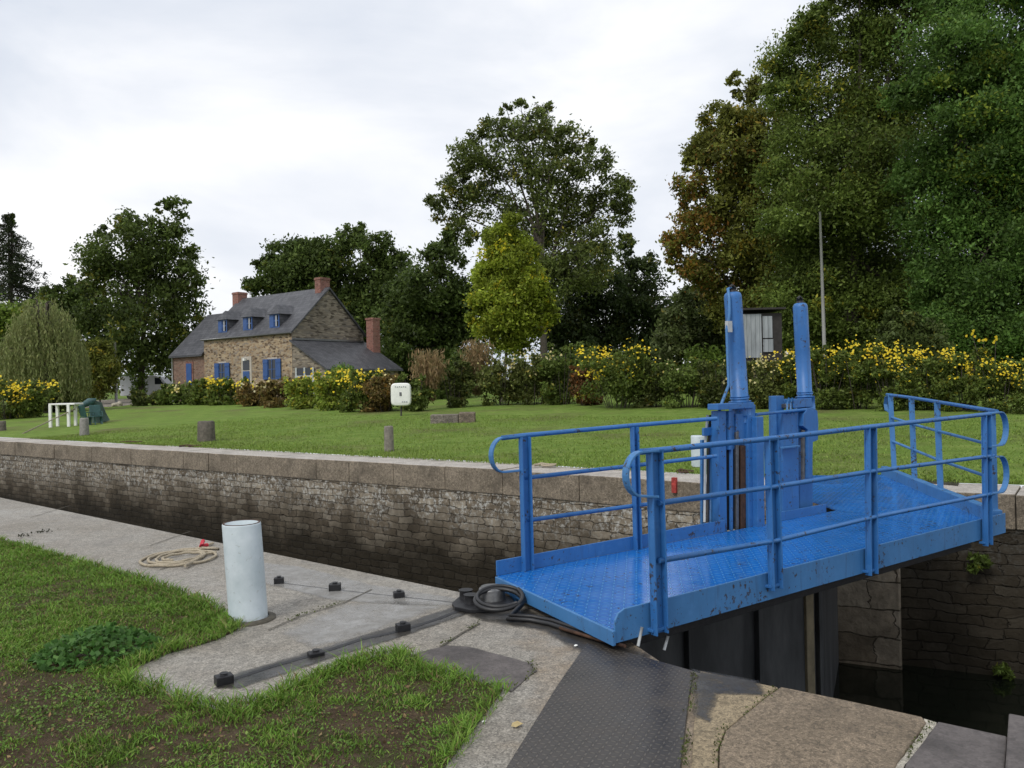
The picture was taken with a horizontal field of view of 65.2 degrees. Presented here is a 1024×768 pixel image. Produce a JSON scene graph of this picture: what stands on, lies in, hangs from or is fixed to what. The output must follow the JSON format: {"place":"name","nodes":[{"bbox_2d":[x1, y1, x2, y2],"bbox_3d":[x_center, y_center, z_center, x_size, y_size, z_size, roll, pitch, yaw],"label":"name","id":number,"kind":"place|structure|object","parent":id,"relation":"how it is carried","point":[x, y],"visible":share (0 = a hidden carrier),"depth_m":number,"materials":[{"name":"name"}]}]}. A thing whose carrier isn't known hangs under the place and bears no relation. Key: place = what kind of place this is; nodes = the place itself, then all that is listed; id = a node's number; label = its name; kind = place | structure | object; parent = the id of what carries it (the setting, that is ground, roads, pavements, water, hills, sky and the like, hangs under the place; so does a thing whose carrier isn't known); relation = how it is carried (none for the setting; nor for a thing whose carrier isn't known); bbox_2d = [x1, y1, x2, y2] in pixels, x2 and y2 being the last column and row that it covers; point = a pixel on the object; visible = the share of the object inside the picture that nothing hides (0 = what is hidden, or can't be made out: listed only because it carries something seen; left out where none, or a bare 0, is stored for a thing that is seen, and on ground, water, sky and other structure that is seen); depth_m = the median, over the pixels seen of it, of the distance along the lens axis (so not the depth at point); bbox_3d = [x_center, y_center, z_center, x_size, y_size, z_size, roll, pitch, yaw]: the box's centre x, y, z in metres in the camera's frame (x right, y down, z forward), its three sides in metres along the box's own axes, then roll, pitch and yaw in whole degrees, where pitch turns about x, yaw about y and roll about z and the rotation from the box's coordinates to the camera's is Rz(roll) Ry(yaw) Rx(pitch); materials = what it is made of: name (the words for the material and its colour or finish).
{"place":"outdoors","nodes":[
{"label":"outdoors","id":0,"kind":"place"},
{"bbox_2d":[0,498,1006,767],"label":"quay pavement","id":1,"kind":"structure","parent":0,"point":[130,546],"depth_m":5.69,"materials":[{"name":"concrete"}]},
{"bbox_2d":[138,539,219,566],"bbox_3d":[-3.459,1.783,8.463,0.768,0.082,1.208,-1,0,0],"label":"rope coil","id":2,"kind":"object","parent":1,"relation":"on","point":[200,550],"visible":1,"depth_m":8.31,"materials":[{"name":"beige fabric"}]},
{"bbox_2d":[222,519,275,626],"bbox_3d":[-2.013,1.423,6.095,0.400,0.739,0.400,-1,0,0],"label":"mooring bollard","id":3,"kind":"object","parent":1,"relation":"on","point":[244,569],"visible":0.89,"depth_m":5.98,"materials":[{"name":"white metal"}]},
{"bbox_2d":[0,535,515,767],"bbox_3d":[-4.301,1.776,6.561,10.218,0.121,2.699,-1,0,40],"label":"grass","id":4,"kind":"structure","parent":1,"relation":"on","point":[222,618],"depth_m":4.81,"materials":[{"name":"green plant"}]},
{"bbox_2d":[28,621,166,672],"bbox_3d":[-2.752,1.706,5.339,0.854,0.212,0.748,-1,0,0],"label":"weed patch","id":5,"kind":"object","parent":4,"relation":"on","point":[66,656],"visible":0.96,"depth_m":5.23,"materials":[{"name":"green plant"}]},
{"bbox_2d":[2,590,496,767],"bbox_3d":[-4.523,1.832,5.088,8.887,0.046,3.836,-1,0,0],"label":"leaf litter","id":6,"kind":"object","parent":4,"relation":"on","point":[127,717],"visible":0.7,"depth_m":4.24,"materials":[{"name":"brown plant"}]},
{"bbox_2d":[0,590,500,767],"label":"clover","id":7,"kind":"object","parent":4,"relation":"on","point":[171,735],"visible":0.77,"depth_m":4.35,"materials":[{"name":"green plant"}]},
{"bbox_2d":[214,610,461,686],"bbox_3d":[-1.054,1.764,5.460,0.130,0.117,2.032,-1,0,43],"label":"anchor strap","id":8,"kind":"object","parent":1,"relation":"on","point":[223,678],"visible":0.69,"depth_m":5.21,"materials":[{"name":"black metal"}]},
{"bbox_2d":[216,608,466,687],"bbox_3d":[-1.023,1.766,5.486,0.281,0.001,2.186,-1,0,42],"label":"damp stain","id":9,"kind":"object","parent":1,"relation":"on","point":[257,677],"visible":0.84,"depth_m":5.31,"materials":[{"name":"grey concrete"}]},
{"bbox_2d":[264,563,453,604],"bbox_3d":[-1.591,1.780,7.068,2.872,0.001,0.661,-1,0,38],"label":"wet patch","id":10,"kind":"object","parent":1,"relation":"on","point":[294,572],"visible":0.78,"depth_m":6.97,"materials":[{"name":"grey concrete"}]},
{"bbox_2d":[274,575,447,601],"bbox_3d":[-1.309,1.767,6.804,1.859,0.122,0.119,-1,0,26],"label":"anchor strap","id":11,"kind":"object","parent":1,"relation":"on","point":[336,586],"visible":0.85,"depth_m":6.87,"materials":[{"name":"black metal"}]},
{"bbox_2d":[289,602,434,644],"bbox_3d":[-1.195,1.772,6.012,0.818,0.001,1.291,-1,0,32],"label":"wet patch","id":12,"kind":"object","parent":1,"relation":"on","point":[355,619],"visible":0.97,"depth_m":5.99,"materials":[{"name":"grey concrete"}]},
{"bbox_2d":[414,645,536,690],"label":"schist slab","id":13,"kind":"structure","parent":1,"relation":"on","point":[497,666],"depth_m":5.01,"materials":[{"name":"grey stone"}]},
{"bbox_2d":[473,584,625,647],"bbox_3d":[0.310,1.662,5.797,1.507,0.157,0.410,-1,0,44],"label":"hydraulic hose","id":14,"kind":"object","parent":1,"relation":"on","point":[516,607],"visible":0.98,"depth_m":5.99,"materials":[{"name":"black rubber"}]},
{"bbox_2d":[468,609,647,656],"bbox_3d":[0.220,1.740,5.714,0.484,0.001,2.090,-1,0,-38],"label":"damp stain","id":15,"kind":"object","parent":1,"relation":"on","point":[564,636],"visible":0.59,"depth_m":5.64,"materials":[{"name":"grey concrete"}]},
{"bbox_2d":[506,643,693,767],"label":"ramp plate","id":16,"kind":"object","parent":1,"relation":"on","point":[604,707],"visible":0.98,"depth_m":4.14,"materials":[{"name":"grey metal"}]},
{"bbox_2d":[285,600,934,765],"bbox_3d":[0.079,1.726,4.886,4.309,0.035,1.134,-1,0,39],"label":"joint moss","id":17,"kind":"object","parent":1,"relation":"on","point":[685,750],"visible":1,"depth_m":4.00,"materials":[{"name":"green plant"}]},
{"bbox_2d":[692,671,777,767],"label":"coping stone","id":18,"kind":"object","parent":1,"relation":"on","point":[727,708],"visible":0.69,"depth_m":4.05,"materials":[{"name":"beige stone"}]},
{"bbox_2d":[693,670,762,721],"bbox_3d":[1.188,1.701,4.365,0.425,0.001,0.797,-1,0,13],"label":"damp stain","id":19,"kind":"object","parent":18,"relation":"on","point":[708,685],"visible":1,"depth_m":4.48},
{"bbox_2d":[719,687,925,767],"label":"coping stone","id":20,"kind":"object","parent":1,"relation":"on","point":[781,727],"visible":0.96,"depth_m":3.85,"materials":[{"name":"brown stone"}]},
{"bbox_2d":[896,719,936,767],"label":"mortar joint","id":21,"kind":"object","parent":1,"relation":"on","point":[903,761],"visible":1,"depth_m":3.76,"materials":[{"name":"white concrete"}]},
{"bbox_2d":[905,722,1006,767],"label":"coping stone","id":22,"kind":"object","parent":1,"relation":"on","point":[944,745],"visible":0.98,"depth_m":3.68,"materials":[{"name":"grey stone"}]},
{"bbox_2d":[1005,714,1023,767],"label":"coping stone","id":23,"kind":"object","parent":1,"relation":"on","point":[1015,749],"visible":1,"depth_m":3.68,"materials":[{"name":"grey stone"}]},
{"bbox_2d":[0,437,1023,678],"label":"lock wall","id":24,"kind":"structure","parent":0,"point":[451,525],"depth_m":17.80,"materials":[{"name":"grey stone"}]},
{"bbox_2d":[837,569,901,669],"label":"quoin pier","id":25,"kind":"structure","parent":24,"relation":"attached to","point":[869,623],"depth_m":12.14,"materials":[{"name":"grey stone"}]},
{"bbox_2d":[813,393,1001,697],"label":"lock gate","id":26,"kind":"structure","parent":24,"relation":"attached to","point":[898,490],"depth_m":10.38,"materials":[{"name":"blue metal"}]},
{"bbox_2d":[966,550,994,574],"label":"wall fern","id":27,"kind":"object","parent":24,"relation":"attached to","point":[977,563],"depth_m":11.57,"materials":[{"name":"green plant"}]},
{"bbox_2d":[992,660,1015,680],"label":"wall fern","id":28,"kind":"object","parent":24,"relation":"attached to","point":[1004,670],"depth_m":11.47,"materials":[{"name":"green plant"}]},
{"bbox_2d":[0,369,1023,484],"bbox_3d":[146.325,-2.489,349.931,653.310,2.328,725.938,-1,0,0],"label":"ground","id":29,"kind":"structure","parent":0,"point":[125,417],"depth_m":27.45,"materials":[{"name":"green plant"}]},
{"bbox_2d":[0,375,45,419],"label":"sunflower plant","id":30,"kind":"object","parent":29,"relation":"on","point":[22,409],"visible":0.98,"depth_m":48.43,"materials":[{"name":"green plant"}]},
{"bbox_2d":[0,212,50,306],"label":"fir tree","id":31,"kind":"object","parent":29,"relation":"on","point":[10,278],"visible":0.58,"depth_m":104.70,"materials":[{"name":"green plant"}]},
{"bbox_2d":[4,379,61,416],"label":"sunflower plant","id":32,"kind":"object","parent":29,"relation":"on","point":[43,397],"visible":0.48,"depth_m":49.27,"materials":[{"name":"green plant"}]},
{"bbox_2d":[0,293,68,379],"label":"broadleaf tree","id":33,"kind":"object","parent":29,"relation":"on","point":[6,310],"visible":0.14,"depth_m":82.87,"materials":[{"name":"green plant"}]},
{"bbox_2d":[0,296,93,412],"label":"weeping willow","id":34,"kind":"object","parent":29,"relation":"on","point":[46,337],"visible":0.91,"depth_m":54.98,"materials":[{"name":"green plant"}]},
{"bbox_2d":[44,390,80,412],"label":"leafy shrub","id":35,"kind":"object","parent":29,"relation":"on","point":[67,399],"visible":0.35,"depth_m":55.68,"materials":[{"name":"green plant"}]},
{"bbox_2d":[48,403,82,427],"bbox_3d":[-21.461,1.520,38.520,1.255,1.196,0.800,-1,0,0],"label":"plastic table","id":36,"kind":"object","parent":29,"relation":"on","point":[68,414],"visible":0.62,"depth_m":38.14,"materials":[{"name":"white plastic"}]},
{"bbox_2d":[22,398,109,433],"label":"folded parasol","id":37,"kind":"object","parent":29,"relation":"on","point":[91,401],"visible":0.74,"depth_m":40.23,"materials":[{"name":"teal fabric"}]},
{"bbox_2d":[35,272,111,366],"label":"broadleaf tree","id":38,"kind":"object","parent":29,"relation":"on","point":[66,297],"visible":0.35,"depth_m":98.80,"materials":[{"name":"green plant"}]},
{"bbox_2d":[81,337,128,401],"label":"broadleaf tree","id":39,"kind":"object","parent":29,"relation":"on","point":[104,363],"visible":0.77,"depth_m":69.91,"materials":[{"name":"green plant"}]},
{"bbox_2d":[63,194,215,394],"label":"oak tree","id":40,"kind":"object","parent":29,"relation":"on","point":[139,268],"visible":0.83,"depth_m":80.59,"materials":[{"name":"green plant"}]},
{"bbox_2d":[128,389,162,405],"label":"leafy shrub","id":41,"kind":"object","parent":29,"relation":"on","point":[138,398],"visible":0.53,"depth_m":61.86,"materials":[{"name":"green plant"}]},
{"bbox_2d":[120,375,171,398],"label":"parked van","id":42,"kind":"object","parent":29,"relation":"on","point":[154,383],"visible":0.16,"depth_m":83.55,"materials":[{"name":"white paint"}]},
{"bbox_2d":[149,380,190,405],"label":"leafy shrub","id":43,"kind":"object","parent":29,"relation":"on","point":[170,394],"visible":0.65,"depth_m":61.04,"materials":[{"name":"green plant"}]},
{"bbox_2d":[180,377,227,404],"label":"sunflower plant","id":44,"kind":"object","parent":29,"relation":"on","point":[196,393],"visible":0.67,"depth_m":58.81,"materials":[{"name":"green plant"}]},
{"bbox_2d":[197,420,215,441],"bbox_3d":[-10.136,1.620,26.563,0.571,0.810,0.578,-1,0,43],"label":"wooden post","id":45,"kind":"object","parent":29,"relation":"on","point":[205,431],"visible":0.83,"depth_m":26.35,"materials":[{"name":"grey wood"}]},
{"bbox_2d":[201,375,255,405],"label":"sunflower plant","id":46,"kind":"object","parent":29,"relation":"on","point":[224,386],"visible":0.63,"depth_m":57.11,"materials":[{"name":"green plant"}]},
{"bbox_2d":[232,380,267,406],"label":"faded plant","id":47,"kind":"object","parent":29,"relation":"on","point":[247,396],"visible":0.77,"depth_m":53.93,"materials":[{"name":"brown plant"}]},
{"bbox_2d":[257,374,303,407],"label":"faded plant","id":48,"kind":"object","parent":29,"relation":"on","point":[271,390],"visible":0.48,"depth_m":50.41,"materials":[{"name":"brown plant"}]},
{"bbox_2d":[168,277,402,400],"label":"stone house","id":49,"kind":"structure","parent":29,"relation":"on","point":[295,334],"depth_m":65.43,"materials":[{"name":"stone"}]},
{"bbox_2d":[214,361,229,379],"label":"window","id":50,"kind":"structure","parent":49,"relation":"in","point":[221,369],"depth_m":67.38,"materials":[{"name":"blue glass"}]},
{"bbox_2d":[262,357,280,379],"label":"window","id":51,"kind":"structure","parent":49,"relation":"in","point":[271,366],"depth_m":63.35,"materials":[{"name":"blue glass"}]},
{"bbox_2d":[240,232,350,303],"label":"broadleaf tree","id":52,"kind":"object","parent":29,"relation":"on","point":[289,267],"visible":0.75,"depth_m":87.82,"materials":[{"name":"green plant"}]},
{"bbox_2d":[280,372,324,409],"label":"leafy shrub","id":53,"kind":"object","parent":29,"relation":"on","point":[301,397],"visible":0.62,"depth_m":47.30,"materials":[{"name":"green plant"}]},
{"bbox_2d":[308,365,366,410],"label":"leafy shrub","id":54,"kind":"object","parent":29,"relation":"on","point":[331,388],"visible":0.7,"depth_m":43.76,"materials":[{"name":"green plant"}]},
{"bbox_2d":[335,368,397,412],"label":"sunflower plant","id":55,"kind":"object","parent":29,"relation":"on","point":[354,395],"visible":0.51,"depth_m":40.63,"materials":[{"name":"green plant"}]},
{"bbox_2d":[323,221,420,347],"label":"broadleaf tree","id":56,"kind":"object","parent":29,"relation":"on","point":[364,279],"visible":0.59,"depth_m":89.79,"materials":[{"name":"green plant"}]},
{"bbox_2d":[351,371,403,412],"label":"faded plant","id":57,"kind":"object","parent":29,"relation":"on","point":[381,393],"visible":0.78,"depth_m":40.06,"materials":[{"name":"brown plant"}]},
{"bbox_2d":[391,383,410,415],"bbox_3d":[-4.966,0.818,35.842,0.896,1.726,0.308,-1,0,0],"label":"lifebuoy box","id":58,"kind":"object","parent":29,"relation":"on","point":[400,394],"visible":0.98,"depth_m":35.70,"materials":[{"name":"white plastic"}]},
{"bbox_2d":[395,371,437,411],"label":"leafy shrub","id":59,"kind":"object","parent":29,"relation":"on","point":[420,401],"visible":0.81,"depth_m":38.91,"materials":[{"name":"green plant"}]},
{"bbox_2d":[408,348,449,401],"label":"pampas grass","id":60,"kind":"object","parent":29,"relation":"on","point":[432,370],"depth_m":39.48,"materials":[{"name":"beige plant"}]},
{"bbox_2d":[372,226,492,374],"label":"broadleaf tree","id":61,"kind":"object","parent":29,"relation":"on","point":[426,308],"visible":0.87,"depth_m":69.40,"materials":[{"name":"green plant"}]},
{"bbox_2d":[420,348,478,399],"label":"thicket shrub","id":62,"kind":"object","parent":29,"relation":"on","point":[440,394],"visible":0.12,"depth_m":52.83,"materials":[{"name":"green plant"}]},
{"bbox_2d":[430,412,475,423],"bbox_3d":[-2.265,1.331,30.742,1.713,0.471,0.620,-1,0,0],"label":"stone trough","id":63,"kind":"object","parent":29,"relation":"on","point":[465,417],"visible":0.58,"depth_m":30.54,"materials":[{"name":"grey stone"}]},
{"bbox_2d":[436,357,477,407],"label":"leafy shrub","id":64,"kind":"object","parent":29,"relation":"on","point":[460,382],"visible":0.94,"depth_m":41.33,"materials":[{"name":"green plant"}]},
{"bbox_2d":[21,335,924,395],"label":"distant wood","id":65,"kind":"object","parent":29,"relation":"on","point":[151,373],"visible":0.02,"depth_m":136.11,"materials":[{"name":"green plant"}]},
{"bbox_2d":[457,338,495,396],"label":"pampas grass","id":66,"kind":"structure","parent":29,"relation":"on","point":[473,358],"depth_m":42.44,"materials":[{"name":"beige plant"}]},
{"bbox_2d":[470,356,524,405],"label":"leafy shrub","id":67,"kind":"object","parent":29,"relation":"on","point":[495,381],"visible":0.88,"depth_m":41.25,"materials":[{"name":"green plant"}]},
{"bbox_2d":[462,210,561,401],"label":"poplar tree","id":68,"kind":"object","parent":29,"relation":"on","point":[510,300],"visible":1,"depth_m":45.03,"materials":[{"name":"green plant"}]},
{"bbox_2d":[422,96,640,357],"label":"ash tree","id":69,"kind":"object","parent":29,"relation":"on","point":[559,265],"visible":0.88,"depth_m":73.37,"materials":[{"name":"green plant"}]},
{"bbox_2d":[506,349,567,404],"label":"leafy shrub","id":70,"kind":"object","parent":29,"relation":"on","point":[529,373],"visible":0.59,"depth_m":40.94,"materials":[{"name":"green plant"}]},
{"bbox_2d":[533,341,584,404],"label":"leafy shrub","id":71,"kind":"object","parent":29,"relation":"on","point":[559,371],"visible":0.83,"depth_m":40.07,"materials":[{"name":"green plant"}]},
{"bbox_2d":[568,365,603,405],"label":"faded plant","id":72,"kind":"object","parent":29,"relation":"on","point":[578,380],"visible":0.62,"depth_m":38.37,"materials":[{"name":"brown plant"}]},
{"bbox_2d":[532,249,678,367],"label":"broadleaf tree","id":73,"kind":"object","parent":29,"relation":"on","point":[628,305],"visible":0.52,"depth_m":83.55,"materials":[{"name":"green plant"}]},
{"bbox_2d":[571,338,660,408],"bbox_3d":[4.590,-0.418,36.029,3.795,3.228,3.958,-1,0,-22],"label":"sunflower plant","id":74,"kind":"object","parent":29,"relation":"on","point":[615,378],"visible":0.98,"depth_m":35.23,"materials":[{"name":"green plant"}]},
{"bbox_2d":[629,360,680,407],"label":"leafy shrub","id":75,"kind":"object","parent":29,"relation":"on","point":[651,395],"visible":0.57,"depth_m":35.28,"materials":[{"name":"green plant"}]},
{"bbox_2d":[646,280,725,364],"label":"broadleaf tree","id":76,"kind":"object","parent":29,"relation":"on","point":[683,322],"visible":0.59,"depth_m":48.92,"materials":[{"name":"green plant"}]},
{"bbox_2d":[657,355,717,408],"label":"leafy shrub","id":77,"kind":"object","parent":29,"relation":"on","point":[682,377],"visible":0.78,"depth_m":33.76,"materials":[{"name":"green plant"}]},
{"bbox_2d":[692,359,729,407],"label":"leafy shrub","id":78,"kind":"object","parent":29,"relation":"on","point":[710,390],"visible":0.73,"depth_m":32.86,"materials":[{"name":"green plant"}]},
{"bbox_2d":[676,342,747,393],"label":"thicket shrub","id":79,"kind":"object","parent":29,"relation":"on","point":[715,355],"visible":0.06,"depth_m":46.30,"materials":[{"name":"green plant"}]},
{"bbox_2d":[655,68,816,363],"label":"autumn tree","id":80,"kind":"object","parent":29,"relation":"on","point":[738,130],"visible":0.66,"depth_m":44.87,"materials":[{"name":"green plant"}]},
{"bbox_2d":[720,353,770,401],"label":"daisy plant","id":81,"kind":"object","parent":29,"relation":"on","point":[749,375],"visible":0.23,"depth_m":32.13,"materials":[{"name":"green plant"}]},
{"bbox_2d":[743,307,785,373],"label":"garden shed","id":82,"kind":"structure","parent":29,"relation":"on","point":[763,331],"depth_m":33.94,"materials":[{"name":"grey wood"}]},
{"bbox_2d":[747,348,794,408],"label":"daisy plant","id":83,"kind":"object","parent":29,"relation":"on","point":[769,384],"visible":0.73,"depth_m":31.08,"materials":[{"name":"green plant"}]},
{"bbox_2d":[771,346,819,408],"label":"sunflower plant","id":84,"kind":"object","parent":29,"relation":"on","point":[787,372],"visible":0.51,"depth_m":30.76,"materials":[{"name":"green plant"}]},
{"bbox_2d":[819,212,825,358],"bbox_3d":[14.003,-3.394,36.000,0.199,8.698,0.170,-1,0,0],"label":"concrete pole","id":85,"kind":"object","parent":29,"relation":"on","point":[822,292],"visible":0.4,"depth_m":35.95,"materials":[{"name":"grey concrete"}]},
{"bbox_2d":[794,344,853,409],"bbox_3d":[11.632,-0.188,29.758,2.158,2.528,2.170,-1,0,37],"label":"sunflower plant","id":86,"kind":"object","parent":29,"relation":"on","point":[825,397],"visible":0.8,"depth_m":29.30,"materials":[{"name":"green plant"}]},
{"bbox_2d":[740,0,944,388],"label":"maple tree","id":87,"kind":"object","parent":29,"relation":"on","point":[842,148],"visible":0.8,"depth_m":39.25,"materials":[{"name":"green plant"}]},
{"bbox_2d":[814,327,906,394],"bbox_3d":[17.334,-0.461,40.180,5.107,4.604,5.110,-1,0,42],"label":"thicket shrub","id":88,"kind":"object","parent":29,"relation":"on","point":[848,344],"visible":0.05,"depth_m":38.94,"materials":[{"name":"green plant"}]},
{"bbox_2d":[830,334,894,409],"bbox_3d":[12.815,-0.362,29.185,2.271,2.824,2.363,-1,0,0],"label":"sunflower plant","id":89,"kind":"object","parent":29,"relation":"on","point":[858,374],"visible":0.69,"depth_m":28.81,"materials":[{"name":"green plant"}]},
{"bbox_2d":[859,339,926,410],"bbox_3d":[13.395,-0.187,28.059,2.135,2.714,2.286,-1,0,0],"label":"sunflower plant","id":90,"kind":"object","parent":29,"relation":"on","point":[882,388],"visible":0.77,"depth_m":27.70,"materials":[{"name":"green plant"}]},
{"bbox_2d":[865,304,956,367],"bbox_3d":[15.210,-0.973,30.559,3.280,4.167,2.581,-1,0,0],"label":"broadleaf tree","id":91,"kind":"object","parent":29,"relation":"on","point":[906,328],"visible":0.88,"depth_m":30.13,"materials":[{"name":"green plant"}]},
{"bbox_2d":[895,345,963,409],"bbox_3d":[14.253,-0.155,27.378,2.126,2.376,1.922,-1,0,-35],"label":"sunflower plant","id":92,"kind":"object","parent":29,"relation":"on","point":[920,391],"visible":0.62,"depth_m":27.16,"materials":[{"name":"green plant"}]},
{"bbox_2d":[871,0,1023,395],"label":"maple tree","id":93,"kind":"object","parent":29,"relation":"on","point":[970,177],"visible":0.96,"depth_m":32.70,"materials":[{"name":"green plant"}]},
{"bbox_2d":[926,345,990,411],"bbox_3d":[14.796,-0.123,26.491,2.088,2.333,1.742,-1,0,0],"label":"sunflower plant","id":94,"kind":"object","parent":29,"relation":"on","point":[950,383],"visible":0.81,"depth_m":26.27,"materials":[{"name":"green plant"}]},
{"bbox_2d":[957,356,1023,412],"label":"sunflower plant","id":95,"kind":"object","parent":29,"relation":"on","point":[984,383],"visible":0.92,"depth_m":25.34,"materials":[{"name":"green plant"}]},
{"bbox_2d":[1001,357,1023,414],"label":"sunflower plant","id":96,"kind":"object","parent":29,"relation":"on","point":[1018,400],"visible":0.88,"depth_m":24.78,"materials":[{"name":"green plant"}]},
{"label":"lock wall","id":97,"kind":"object","parent":29,"relation":"on","visible":0},
{"bbox_2d":[489,284,1008,695],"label":"lock gate","id":98,"kind":"structure","parent":97,"relation":"attached to","point":[738,601],"depth_m":7.33,"materials":[{"name":"blue metal"}]},
{"bbox_2d":[452,583,513,612],"bbox_3d":[-0.223,1.686,6.367,0.504,0.131,0.510,-1,0,0],"label":"gate collar","id":99,"kind":"object","parent":98,"relation":"attached to","point":[463,602],"visible":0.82,"depth_m":6.30,"materials":[{"name":"black metal"}]},
{"bbox_2d":[0,0,1023,486],"label":"sky","id":100,"kind":"structure","parent":0,"point":[270,117],"materials":[{"name":"white"}]},
{"bbox_2d":[452,590,1023,736],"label":"canal water","id":101,"kind":"structure","parent":0,"point":[985,703],"depth_m":11.06,"materials":[{"name":"black liquid"}]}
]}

